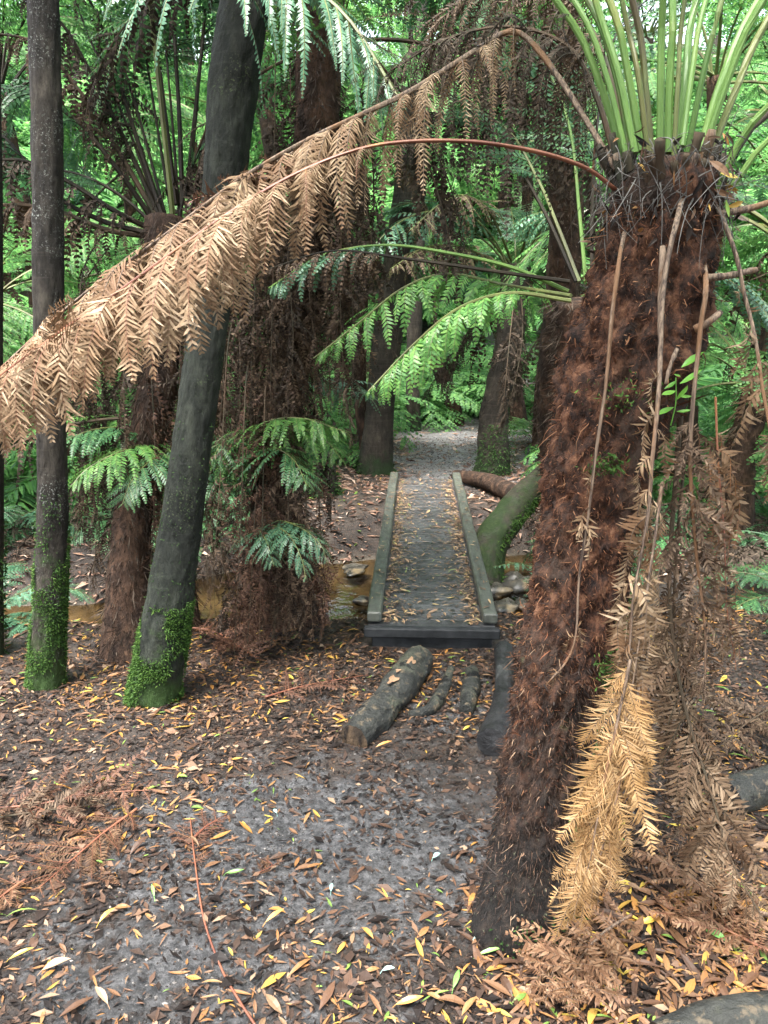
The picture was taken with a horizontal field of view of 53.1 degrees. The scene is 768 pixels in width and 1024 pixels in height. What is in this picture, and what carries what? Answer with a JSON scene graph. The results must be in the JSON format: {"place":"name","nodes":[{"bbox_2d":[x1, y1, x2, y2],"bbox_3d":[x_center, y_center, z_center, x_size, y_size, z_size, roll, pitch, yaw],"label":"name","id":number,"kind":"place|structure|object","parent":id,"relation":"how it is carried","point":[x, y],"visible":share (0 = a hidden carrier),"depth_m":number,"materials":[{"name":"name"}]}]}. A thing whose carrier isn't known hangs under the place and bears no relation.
{"place":"outdoors","nodes":[
{"label":"outdoors","id":0,"kind":"place"},
{"bbox_2d":[0,0,766,62],"label":"sky","id":1,"kind":"structure","parent":0,"point":[602,4],"materials":[{"name":"white"}]},
{"bbox_2d":[0,46,767,1023],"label":"ground","id":2,"kind":"structure","parent":0,"point":[342,606],"depth_m":2.70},
{"bbox_2d":[0,61,11,655],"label":"tree","id":3,"kind":"object","parent":2,"relation":"on","point":[3,577],"visible":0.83,"depth_m":3.72,"materials":[{"name":"grey plant"}]},
{"bbox_2d":[0,874,29,913],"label":"fallen frond","id":4,"kind":"object","parent":2,"relation":"on","point":[17,885],"visible":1,"depth_m":2.31,"materials":[{"name":"brown plant"}]},
{"bbox_2d":[7,947,33,960],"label":"fallen leaf","id":5,"kind":"object","parent":2,"relation":"on","point":[21,951],"visible":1,"depth_m":2.08,"materials":[{"name":"yellow plant"}]},
{"bbox_2d":[23,0,72,690],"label":"tree","id":6,"kind":"object","parent":2,"relation":"on","point":[47,654],"visible":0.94,"depth_m":3.14,"materials":[{"name":"grey plant"}]},
{"bbox_2d":[3,561,94,637],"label":"ground fern","id":7,"kind":"object","parent":2,"relation":"on","point":[17,596],"visible":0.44,"depth_m":4.54,"materials":[{"name":"green plant"}]},
{"bbox_2d":[37,957,70,975],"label":"fallen leaf","id":8,"kind":"object","parent":2,"relation":"on","point":[55,961],"visible":1,"depth_m":2.04,"materials":[{"name":"white plant"}]},
{"bbox_2d":[4,475,114,541],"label":"ground fern","id":9,"kind":"object","parent":2,"relation":"on","point":[9,524],"visible":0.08,"depth_m":6.12,"materials":[{"name":"green plant"}]},
{"bbox_2d":[0,773,122,833],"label":"fallen frond","id":10,"kind":"object","parent":2,"relation":"on","point":[51,807],"visible":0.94,"depth_m":2.68,"materials":[{"name":"brown plant"}]},
{"bbox_2d":[3,794,139,902],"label":"fallen frond","id":11,"kind":"object","parent":2,"relation":"on","point":[93,851],"visible":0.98,"depth_m":2.46,"materials":[{"name":"brown plant"}]},
{"bbox_2d":[3,211,142,493],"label":"tree fern","id":12,"kind":"object","parent":2,"relation":"on","point":[12,262],"visible":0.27,"depth_m":5.62,"materials":[{"name":"green plant"}]},
{"bbox_2d":[0,745,156,834],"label":"fallen frond","id":13,"kind":"object","parent":2,"relation":"on","point":[113,774],"visible":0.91,"depth_m":2.73,"materials":[{"name":"brown plant"}]},
{"bbox_2d":[3,187,185,398],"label":"tree fern","id":14,"kind":"object","parent":2,"relation":"on","point":[112,251],"visible":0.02,"depth_m":9.26,"materials":[{"name":"green plant"}]},
{"bbox_2d":[0,0,190,456],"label":"tree fern","id":15,"kind":"object","parent":2,"relation":"on","point":[10,13],"visible":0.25,"depth_m":6.59,"materials":[{"name":"green plant"}]},
{"bbox_2d":[0,0,196,400],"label":"tree fern","id":16,"kind":"object","parent":2,"relation":"on","point":[73,164],"visible":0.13,"depth_m":9.36,"materials":[{"name":"green plant"}]},
{"bbox_2d":[95,986,109,1008],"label":"fallen leaf","id":17,"kind":"object","parent":2,"relation":"on","point":[101,992],"visible":1,"depth_m":1.94,"materials":[{"name":"beige plant"}]},
{"bbox_2d":[96,908,113,927],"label":"fallen leaf","id":18,"kind":"object","parent":2,"relation":"on","point":[105,913],"visible":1,"depth_m":2.21,"materials":[{"name":"yellow plant"}]},
{"bbox_2d":[69,505,157,554],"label":"ground fern","id":19,"kind":"object","parent":2,"relation":"on","point":[89,522],"visible":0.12,"depth_m":5.93,"materials":[{"name":"green plant"}]},
{"bbox_2d":[68,467,165,512],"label":"ground fern","id":20,"kind":"object","parent":2,"relation":"on","point":[80,491],"visible":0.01,"depth_m":6.64,"materials":[{"name":"green plant"}]},
{"bbox_2d":[23,414,262,631],"bbox_3d":[-1.242,0.124,4.214,1.247,1.331,1.114,-8,17,-29],"label":"tree fern","id":21,"kind":"object","parent":2,"relation":"on","point":[106,433],"visible":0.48,"depth_m":3.82,"materials":[{"name":"green plant"}]},
{"bbox_2d":[4,0,287,196],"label":"tree fern","id":22,"kind":"object","parent":2,"relation":"on","point":[185,144],"visible":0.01,"depth_m":11.41,"materials":[{"name":"green plant"}]},
{"bbox_2d":[3,1,293,399],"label":"tree fern","id":23,"kind":"object","parent":2,"relation":"on","point":[129,210],"visible":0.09,"depth_m":8.55,"materials":[{"name":"green plant"}]},
{"bbox_2d":[77,480,226,533],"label":"ground fern","id":24,"kind":"object","parent":2,"relation":"on","point":[156,500],"visible":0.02,"depth_m":6.41,"materials":[{"name":"plant"}]},
{"bbox_2d":[151,884,154,900],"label":"fallen leaf","id":25,"kind":"object","parent":2,"relation":"on","point":[153,889],"visible":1,"depth_m":2.29,"materials":[{"name":"plant"}]},
{"bbox_2d":[121,0,267,708],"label":"tree","id":26,"kind":"object","parent":2,"relation":"on","point":[160,652],"visible":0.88,"depth_m":3.18,"materials":[{"name":"grey plant"}]},
{"bbox_2d":[192,809,228,837],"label":"fallen frond","id":27,"kind":"object","parent":2,"relation":"on","point":[207,826],"visible":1,"depth_m":2.60,"materials":[{"name":"brown plant"}]},
{"bbox_2d":[167,818,255,1023],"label":"fallen frond","id":28,"kind":"object","parent":2,"relation":"on","point":[213,948],"visible":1,"depth_m":2.45,"materials":[{"name":"brown plant"}]},
{"bbox_2d":[0,0,424,666],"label":"tree fern","id":29,"kind":"object","parent":2,"relation":"on","point":[128,556],"visible":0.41,"depth_m":3.94,"materials":[{"name":"green plant"}]},
{"bbox_2d":[203,480,249,529],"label":"ground fern","id":30,"kind":"object","parent":2,"relation":"on","point":[222,513],"visible":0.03,"depth_m":6.39,"materials":[{"name":"green plant"}]},
{"bbox_2d":[64,195,389,473],"bbox_3d":[-1.451,-1.498,7.189,3.034,2.852,2.758,0,14,0],"label":"tree fern","id":31,"kind":"object","parent":2,"relation":"on","point":[83,251],"visible":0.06,"depth_m":6.08,"materials":[{"name":"green plant"}]},
{"bbox_2d":[223,869,243,875],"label":"fallen leaf","id":32,"kind":"object","parent":2,"relation":"on","point":[234,870],"visible":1,"depth_m":2.38,"materials":[{"name":"plant"}]},
{"bbox_2d":[191,613,281,670],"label":"fallen frond","id":33,"kind":"object","parent":2,"relation":"on","point":[223,642],"visible":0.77,"depth_m":3.94,"materials":[{"name":"brown plant"}]},
{"bbox_2d":[91,0,441,480],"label":"tree fern","id":34,"kind":"object","parent":2,"relation":"on","point":[265,124],"visible":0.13,"depth_m":7.16,"materials":[{"name":"green plant"}]},
{"bbox_2d":[257,855,283,872],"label":"fallen frond","id":35,"kind":"object","parent":2,"relation":"on","point":[266,862],"visible":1,"depth_m":2.43,"materials":[{"name":"brown plant"}]},
{"bbox_2d":[262,909,282,927],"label":"fallen leaf","id":36,"kind":"object","parent":2,"relation":"on","point":[274,913],"visible":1,"depth_m":2.21,"materials":[{"name":"yellow plant"}]},
{"bbox_2d":[181,18,377,327],"bbox_3d":[-1.915,-5.867,13.945,4.534,5.934,4.937,0,14,0],"label":"tree fern","id":37,"kind":"object","parent":2,"relation":"on","point":[276,73],"depth_m":13.22,"materials":[{"name":"green plant"}]},
{"bbox_2d":[227,520,333,582],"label":"ground fern","id":38,"kind":"object","parent":2,"relation":"on","point":[273,533],"visible":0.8,"depth_m":3.60,"materials":[{"name":"green plant"}]},
{"bbox_2d":[119,100,452,306],"bbox_3d":[-1.278,-2.552,9.092,3.360,3.883,3.663,-11,18,-35],"label":"tree fern","id":39,"kind":"object","parent":2,"relation":"on","point":[185,122],"visible":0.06,"depth_m":8.51,"materials":[{"name":"green plant"}]},
{"bbox_2d":[210,378,383,628],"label":"tree fern","id":40,"kind":"object","parent":2,"relation":"on","point":[314,435],"visible":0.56,"depth_m":3.70,"materials":[{"name":"green plant"}]},
{"bbox_2d":[265,663,368,700],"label":"fallen frond","id":41,"kind":"object","parent":2,"relation":"on","point":[324,684],"visible":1,"depth_m":3.58,"materials":[{"name":"brown plant"}]},
{"bbox_2d":[302,451,345,497],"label":"fern","id":42,"kind":"object","parent":2,"relation":"on","point":[337,490],"visible":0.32,"depth_m":7.25,"materials":[{"name":"green plant"}]},
{"bbox_2d":[79,0,606,670],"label":"tree fern","id":43,"kind":"object","parent":2,"relation":"on","point":[289,342],"visible":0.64,"depth_m":3.73,"materials":[{"name":"brown plant"}]},
{"bbox_2d":[194,32,505,448],"bbox_3d":[-0.246,-2.638,8.320,3.184,4.743,2.947,10,17,34],"label":"tree fern","id":44,"kind":"object","parent":2,"relation":"on","point":[359,414],"visible":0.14,"depth_m":8.09,"materials":[{"name":"green plant"}]},
{"bbox_2d":[261,15,472,368],"bbox_3d":[-0.339,-4.367,12.440,4.207,5.631,4.897,0,14,0],"label":"tree fern","id":45,"kind":"object","parent":2,"relation":"on","point":[448,151],"visible":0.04,"depth_m":12.14,"materials":[{"name":"green plant"}]},
{"bbox_2d":[360,927,373,938],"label":"fallen leaf","id":46,"kind":"object","parent":2,"relation":"on","point":[367,930],"visible":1,"depth_m":2.14,"materials":[{"name":"yellow plant"}]},
{"bbox_2d":[4,409,756,603],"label":"bank litter","id":47,"kind":"object","parent":2,"relation":"on","point":[342,475],"visible":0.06,"depth_m":7.79,"materials":[{"name":"plant"}]},
{"bbox_2d":[4,501,85,535],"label":"ground fern","id":48,"kind":"object","parent":47,"relation":"on","point":[32,513],"visible":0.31,"depth_m":5.95,"materials":[{"name":"green plant"}]},
{"bbox_2d":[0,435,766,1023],"bbox_3d":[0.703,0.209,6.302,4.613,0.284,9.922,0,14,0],"label":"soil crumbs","id":49,"kind":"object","parent":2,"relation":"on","point":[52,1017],"visible":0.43,"depth_m":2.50,"materials":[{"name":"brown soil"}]},
{"bbox_2d":[0,0,767,958],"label":"tree fern","id":50,"kind":"object","parent":2,"relation":"on","point":[624,380],"visible":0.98,"depth_m":1.81,"materials":[{"name":"brown plant"}]},
{"bbox_2d":[0,575,767,1023],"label":"bark debris","id":51,"kind":"object","parent":2,"relation":"on","point":[434,977],"visible":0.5,"depth_m":2.47,"materials":[{"name":"brown plant"}]},
{"bbox_2d":[393,995,422,1006],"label":"fallen leaf","id":52,"kind":"object","parent":51,"relation":"on","point":[409,999],"visible":1,"depth_m":1.92,"materials":[{"name":"yellow plant"}]},
{"bbox_2d":[0,436,767,1023],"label":"leaf litter","id":53,"kind":"object","parent":2,"relation":"on","point":[748,978],"visible":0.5,"depth_m":2.23,"materials":[{"name":"brown plant"}]},
{"bbox_2d":[512,918,607,1020],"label":"fallen frond","id":54,"kind":"object","parent":53,"relation":"on","point":[564,970],"visible":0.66,"depth_m":1.99,"materials":[{"name":"brown plant"}]},
{"bbox_2d":[706,929,724,940],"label":"fallen leaf","id":55,"kind":"object","parent":53,"relation":"on","point":[718,936],"visible":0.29,"depth_m":2.15,"materials":[{"name":"green plant"}]},
{"bbox_2d":[3,18,767,530],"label":"undergrowth","id":56,"kind":"object","parent":2,"relation":"on","point":[439,410],"visible":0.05,"depth_m":12.20,"materials":[{"name":"green plant"}]},
{"bbox_2d":[4,424,767,639],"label":"fern thicket","id":57,"kind":"object","parent":2,"relation":"on","point":[756,550],"visible":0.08,"depth_m":5.79,"materials":[{"name":"green plant"}]},
{"bbox_2d":[341,645,432,747],"bbox_3d":[0.035,0.817,3.445,0.176,0.180,0.774,6,16,22],"label":"log","id":58,"kind":"object","parent":2,"relation":"on","point":[373,717],"visible":0.94,"depth_m":3.34,"materials":[{"name":"grey wood"}]},
{"bbox_2d":[380,965,394,973],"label":"fallen leaf","id":59,"kind":"object","parent":2,"relation":"on","point":[387,967],"visible":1,"depth_m":2.02,"materials":[{"name":"plant"}]},
{"bbox_2d":[351,1,427,476],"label":"tree","id":60,"kind":"object","parent":2,"relation":"on","point":[375,457],"visible":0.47,"depth_m":8.22,"materials":[{"name":"brown plant"}]},
{"bbox_2d":[404,148,425,431],"bbox_3d":[0.422,-3.911,10.845,0.334,5.835,0.337,0,14,0],"label":"tree","id":61,"kind":"object","parent":2,"relation":"on","point":[414,330],"visible":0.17,"depth_m":11.13,"materials":[{"name":"brown plant"}]},
{"bbox_2d":[350,217,505,288],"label":"tree fern","id":62,"kind":"object","parent":2,"relation":"on","point":[484,244],"visible":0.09,"depth_m":15.37,"materials":[{"name":"green plant"}]},
{"bbox_2d":[408,665,454,717],"bbox_3d":[0.255,0.829,3.550,0.112,0.065,0.520,7,16,25],"label":"log","id":63,"kind":"object","parent":2,"relation":"on","point":[434,704],"visible":0.94,"depth_m":3.44,"materials":[{"name":"grey wood"}]},
{"bbox_2d":[364,472,499,648],"bbox_3d":[0.327,0.202,5.817,0.708,0.276,3.773,1,15,2],"label":"footbridge","id":64,"kind":"object","parent":2,"relation":"on","point":[422,630],"visible":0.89,"depth_m":4.71,"materials":[{"name":"grey wood"}]},
{"bbox_2d":[371,478,490,623],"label":"deck leaves","id":65,"kind":"object","parent":64,"relation":"on","point":[399,555],"visible":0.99,"depth_m":5.12,"materials":[{"name":"brown plant"}]},
{"bbox_2d":[430,355,464,425],"bbox_3d":[0.997,-1.849,12.100,0.641,1.292,0.330,0,14,0],"label":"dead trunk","id":66,"kind":"object","parent":2,"relation":"on","point":[456,407],"visible":0.38,"depth_m":12.02,"materials":[{"name":"brown wood"}]},
{"bbox_2d":[452,970,459,992],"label":"fallen leaf","id":67,"kind":"object","parent":2,"relation":"on","point":[456,977],"visible":1,"depth_m":1.99,"materials":[{"name":"plant"}]},
{"bbox_2d":[443,359,484,415],"bbox_3d":[1.631,-2.198,13.559,0.922,0.894,2.206,-4,15,-13],"label":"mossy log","id":68,"kind":"object","parent":2,"relation":"on","point":[472,383],"visible":0.04,"depth_m":13.32,"materials":[{"name":"green plant"}]},
{"bbox_2d":[459,665,480,714],"bbox_3d":[0.403,0.825,3.573,0.096,0.090,0.406,2,15,8],"label":"log","id":69,"kind":"object","parent":2,"relation":"on","point":[470,689],"visible":0.94,"depth_m":3.50,"materials":[{"name":"grey wood"}]},
{"bbox_2d":[451,470,515,497],"bbox_3d":[1.039,-0.272,7.521,0.235,0.189,1.182,-7,16,-24],"label":"log","id":70,"kind":"object","parent":2,"relation":"on","point":[498,486],"visible":0.61,"depth_m":7.49,"materials":[{"name":"brown wood"}]},
{"bbox_2d":[365,189,609,476],"bbox_3d":[1.407,-1.870,8.443,3.482,3.152,2.968,0,14,0],"label":"tree fern","id":71,"kind":"object","parent":2,"relation":"on","point":[493,442],"visible":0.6,"depth_m":8.13,"materials":[{"name":"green plant"}]},
{"bbox_2d":[481,947,498,953],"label":"fallen leaf","id":72,"kind":"object","parent":2,"relation":"on","point":[489,950],"visible":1,"depth_m":2.09,"materials":[{"name":"plant"}]},
{"bbox_2d":[476,640,513,756],"bbox_3d":[0.528,0.802,3.462,0.136,0.127,0.918,3,15,12],"label":"log","id":73,"kind":"object","parent":2,"relation":"on","point":[492,729],"visible":0.84,"depth_m":3.22,"materials":[{"name":"grey wood"}]},
{"bbox_2d":[397,91,607,240],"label":"tree fern","id":74,"kind":"object","parent":2,"relation":"on","point":[499,206],"visible":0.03,"depth_m":16.78,"materials":[{"name":"green plant"}]},
{"bbox_2d":[476,465,540,600],"bbox_3d":[1.210,-0.041,6.255,1.803,1.597,0.505,-12,18,-38],"label":"mossy log","id":75,"kind":"object","parent":2,"relation":"on","point":[502,524],"visible":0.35,"depth_m":6.03,"materials":[{"name":"green plant"}]},
{"bbox_2d":[494,562,531,596],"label":"ground fern","id":76,"kind":"object","parent":2,"relation":"on","point":[515,564],"visible":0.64,"depth_m":3.52,"materials":[{"name":"green plant"}]},
{"bbox_2d":[354,0,673,426],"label":"tree fern","id":77,"kind":"object","parent":2,"relation":"on","point":[519,411],"visible":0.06,"depth_m":11.45,"materials":[{"name":"green plant"}]},
{"bbox_2d":[267,0,767,583],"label":"tree fern","id":78,"kind":"object","parent":2,"relation":"on","point":[567,304],"visible":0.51,"depth_m":2.97,"materials":[{"name":"green plant"}]},
{"bbox_2d":[508,417,532,437],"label":"ground fern","id":79,"kind":"object","parent":2,"relation":"on","point":[521,422],"visible":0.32,"depth_m":9.95,"materials":[{"name":"green plant"}]},
{"bbox_2d":[364,0,688,481],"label":"tree fern","id":80,"kind":"object","parent":2,"relation":"on","point":[556,266],"visible":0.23,"depth_m":4.93,"materials":[{"name":"green plant"}]},
{"bbox_2d":[505,889,645,1023],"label":"fallen frond","id":81,"kind":"object","parent":2,"relation":"on","point":[612,950],"visible":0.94,"depth_m":2.01,"materials":[{"name":"brown plant"}]},
{"bbox_2d":[400,0,756,459],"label":"tree fern","id":82,"kind":"object","parent":2,"relation":"on","point":[606,12],"visible":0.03,"depth_m":8.74,"materials":[{"name":"green plant"}]},
{"bbox_2d":[474,193,763,422],"bbox_3d":[2.883,-2.400,9.654,3.674,3.534,3.966,0,14,0],"label":"tree fern","id":83,"kind":"object","parent":2,"relation":"on","point":[538,302],"visible":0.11,"depth_m":9.29,"materials":[{"name":"green plant"}]},
{"bbox_2d":[500,92,767,547],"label":"tree fern","id":84,"kind":"object","parent":2,"relation":"on","point":[745,474],"visible":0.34,"depth_m":5.74,"materials":[{"name":"plant"}]},
{"bbox_2d":[507,0,767,188],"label":"tree fern","id":85,"kind":"object","parent":2,"relation":"on","point":[655,38],"visible":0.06,"depth_m":10.28,"materials":[{"name":"green plant"}]},
{"bbox_2d":[513,0,767,498],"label":"tree fern","id":86,"kind":"object","parent":2,"relation":"on","point":[711,81],"visible":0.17,"depth_m":6.32,"materials":[{"name":"green plant"}]},
{"bbox_2d":[644,916,654,923],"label":"fallen leaf","id":87,"kind":"object","parent":2,"relation":"on","point":[649,919],"visible":0.62,"depth_m":2.20,"materials":[{"name":"yellow plant"}]},
{"bbox_2d":[600,0,723,50],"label":"tree","id":88,"kind":"object","parent":2,"relation":"on","point":[632,25],"visible":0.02,"depth_m":12.81,"materials":[{"name":"green plant"}]},
{"bbox_2d":[588,0,767,456],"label":"tree fern","id":89,"kind":"object","parent":2,"relation":"on","point":[745,120],"visible":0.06,"depth_m":7.37,"materials":[{"name":"green plant"}]},
{"bbox_2d":[623,824,767,937],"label":"fallen frond","id":90,"kind":"object","parent":2,"relation":"on","point":[660,861],"visible":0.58,"depth_m":2.32,"materials":[{"name":"brown plant"}]},
{"bbox_2d":[646,882,767,967],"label":"fallen frond","id":91,"kind":"object","parent":2,"relation":"on","point":[695,922],"visible":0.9,"depth_m":2.16,"materials":[{"name":"brown plant"}]},
{"bbox_2d":[649,990,767,1023],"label":"rock","id":92,"kind":"object","parent":2,"relation":"on","point":[745,1008],"visible":1,"depth_m":1.83,"materials":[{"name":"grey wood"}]},
{"bbox_2d":[670,301,767,551],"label":"tree fern","id":93,"kind":"object","parent":2,"relation":"on","point":[713,358],"visible":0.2,"depth_m":6.34,"materials":[{"name":"green plant"}]},
{"bbox_2d":[684,0,763,53],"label":"tree","id":94,"kind":"object","parent":2,"relation":"on","point":[715,41],"visible":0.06,"depth_m":21.32,"materials":[{"name":"green plant"}]},
{"bbox_2d":[683,684,767,766],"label":"fallen frond","id":95,"kind":"object","parent":2,"relation":"on","point":[761,728],"visible":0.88,"depth_m":3.07,"materials":[{"name":"brown plant"}]},
{"bbox_2d":[697,562,767,614],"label":"ground fern","id":96,"kind":"object","parent":2,"relation":"on","point":[764,579],"visible":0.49,"depth_m":4.65,"materials":[{"name":"green plant"}]},
{"bbox_2d":[711,765,767,815],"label":"log","id":97,"kind":"object","parent":2,"relation":"on","point":[751,785],"visible":0.63,"depth_m":2.67,"materials":[{"name":"grey wood"}]},
{"bbox_2d":[730,951,753,962],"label":"fallen leaf","id":98,"kind":"object","parent":2,"relation":"on","point":[737,953],"visible":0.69,"depth_m":2.09,"materials":[{"name":"plant"}]},
{"bbox_2d":[289,2,488,139],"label":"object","id":99,"kind":"object","parent":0,"point":[378,52],"visible":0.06,"depth_m":14.25,"materials":[{"name":"green plant"}]},
{"label":"creek water","id":100,"kind":"structure","parent":0,"visible":0},
{"bbox_2d":[342,563,368,576],"bbox_3d":[-0.237,0.479,6.264,0.221,0.054,0.299,0,14,0],"label":"creek stone","id":101,"kind":"object","parent":100,"relation":"on","point":[352,569],"visible":1,"depth_m":6.26,"materials":[{"name":"grey stone"}]},
{"bbox_2d":[352,595,368,606],"bbox_3d":[-0.156,0.649,5.591,0.151,0.076,0.123,0,14,0],"label":"creek stone","id":102,"kind":"object","parent":100,"relation":"on","point":[361,600],"visible":0.92,"depth_m":5.55,"materials":[{"name":"grey stone"}]},
{"bbox_2d":[490,582,513,600],"bbox_3d":[0.823,0.603,5.791,0.291,0.137,0.208,0,14,0],"label":"creek stone","id":103,"kind":"object","parent":100,"relation":"in","point":[499,591],"visible":0.71,"depth_m":5.71,"materials":[{"name":"grey stone"}]},
{"bbox_2d":[494,597,517,614],"bbox_3d":[0.861,0.688,5.471,0.219,0.112,0.276,5,15,19],"label":"creek stone","id":104,"kind":"object","parent":100,"relation":"in","point":[506,605],"visible":0.66,"depth_m":5.44,"materials":[{"name":"grey stone"}]},
{"bbox_2d":[501,571,530,596],"bbox_3d":[1.054,0.556,5.949,0.313,0.156,0.392,7,16,25],"label":"creek stone","id":105,"kind":"object","parent":100,"relation":"on","point":[514,581],"visible":0.68,"depth_m":5.86,"materials":[{"name":"grey stone"}]},
{"bbox_2d":[515,597,526,612],"bbox_3d":[0.997,0.678,5.494,0.142,0.097,0.204,-11,18,-37],"label":"creek stone","id":106,"kind":"object","parent":100,"relation":"on","point":[518,600],"visible":0.41,"depth_m":5.48,"materials":[{"name":"grey stone"}]}
]}

